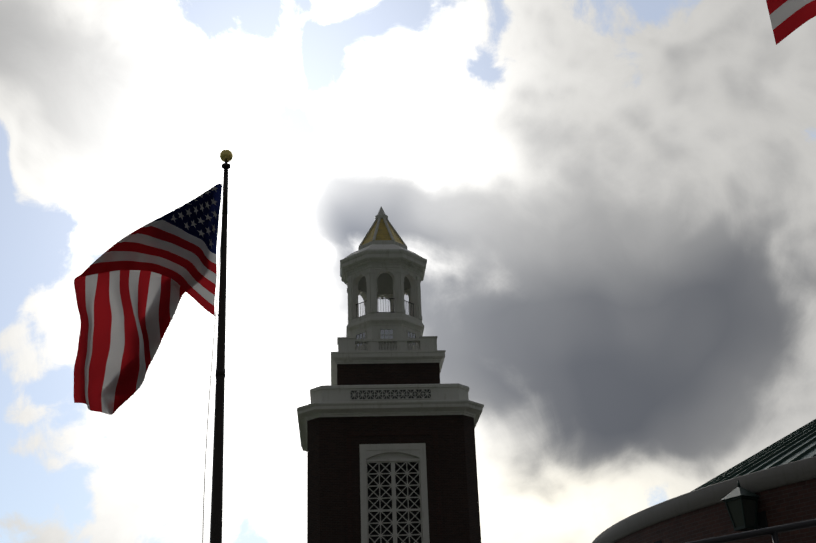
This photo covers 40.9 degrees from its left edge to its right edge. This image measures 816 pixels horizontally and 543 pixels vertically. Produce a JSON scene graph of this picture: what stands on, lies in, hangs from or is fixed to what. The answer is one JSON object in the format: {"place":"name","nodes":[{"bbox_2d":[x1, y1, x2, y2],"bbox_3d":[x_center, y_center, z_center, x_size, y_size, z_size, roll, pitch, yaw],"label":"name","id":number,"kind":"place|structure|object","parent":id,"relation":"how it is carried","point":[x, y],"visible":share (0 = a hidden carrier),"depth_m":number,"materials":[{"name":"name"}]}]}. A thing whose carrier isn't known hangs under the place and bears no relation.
{"place":"outdoors","nodes":[
{"label":"outdoors","id":0,"kind":"place"},
{"bbox_2d":[297,206,483,542],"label":"tower","id":1,"kind":"structure","parent":0,"point":[387,421],"depth_m":49.12,"materials":[{"name":"brick"}]},
{"bbox_2d":[0,0,815,542],"label":"sky","id":2,"kind":"structure","parent":0,"point":[609,205],"materials":[{"name":"white"}]},
{"bbox_2d":[654,511,767,542],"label":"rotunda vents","id":3,"kind":"object","parent":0,"point":[762,519],"visible":0.47,"depth_m":20.49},
{"bbox_2d":[614,478,815,542],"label":"brick wall","id":4,"kind":"structure","parent":0,"point":[789,503],"depth_m":20.62,"materials":[{"name":"red brick"}]},
{"bbox_2d":[592,456,815,542],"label":"roof cornice","id":5,"kind":"structure","parent":4,"relation":"on","point":[780,475],"depth_m":21.78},
{"bbox_2d":[691,419,815,491],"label":"roof","id":6,"kind":"structure","parent":4,"relation":"on","point":[798,444],"depth_m":23.84,"materials":[{"name":"metal"}]},
{"bbox_2d":[720,480,760,531],"bbox_3d":[6.304,4.402,20.608,0.570,0.925,0.540,10,-26,-27],"label":"wall lantern","id":7,"kind":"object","parent":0,"point":[740,492],"depth_m":20.46,"materials":[{"name":"black metal"}]},
{"bbox_2d":[686,519,815,542],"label":"railing","id":8,"kind":"object","parent":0,"point":[773,531],"visible":1,"depth_m":8.88,"materials":[{"name":"black metal"}]},
{"label":"plaza paving","id":9,"kind":"structure","parent":0,"visible":0},
{"bbox_2d":[210,161,230,542],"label":"flagpole","id":10,"kind":"object","parent":9,"relation":"on","point":[216,499],"visible":0.98,"depth_m":11.32,"materials":[{"name":"brown metal"}]},
{"bbox_2d":[74,184,221,414],"bbox_3d":[-2.633,0.129,11.090,0.414,2.901,1.727,-17,-27,30],"label":"american flag","id":11,"kind":"object","parent":10,"relation":"attached to","point":[132,288],"visible":1,"depth_m":10.99,"materials":[{"name":"red fabric"}]},
{"bbox_2d":[202,185,223,542],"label":"flagpole rope","id":12,"kind":"object","parent":10,"relation":"attached to","point":[211,366],"visible":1,"depth_m":11.34,"materials":[{"name":"grey fabric"}]},
{"bbox_2d":[220,149,232,161],"bbox_3d":[-2.069,-1.317,12.455,0.150,0.150,0.150,-1,-23,-2],"label":"flagpole ball finial","id":13,"kind":"object","parent":10,"relation":"on","point":[226,154],"visible":0.94,"depth_m":12.40,"materials":[{"name":"gold metal"}]},
{"bbox_3d":[5.412,-0.316,6.707,0.240,8.679,0.240,-1,-23,-2],"label":"flagpole","id":14,"kind":"object","parent":9,"relation":"on","visible":0},
{"bbox_2d":[766,0,815,44],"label":"flag","id":15,"kind":"object","parent":14,"relation":"attached to","point":[787,17],"visible":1,"depth_m":7.18,"materials":[{"name":"red fabric"}]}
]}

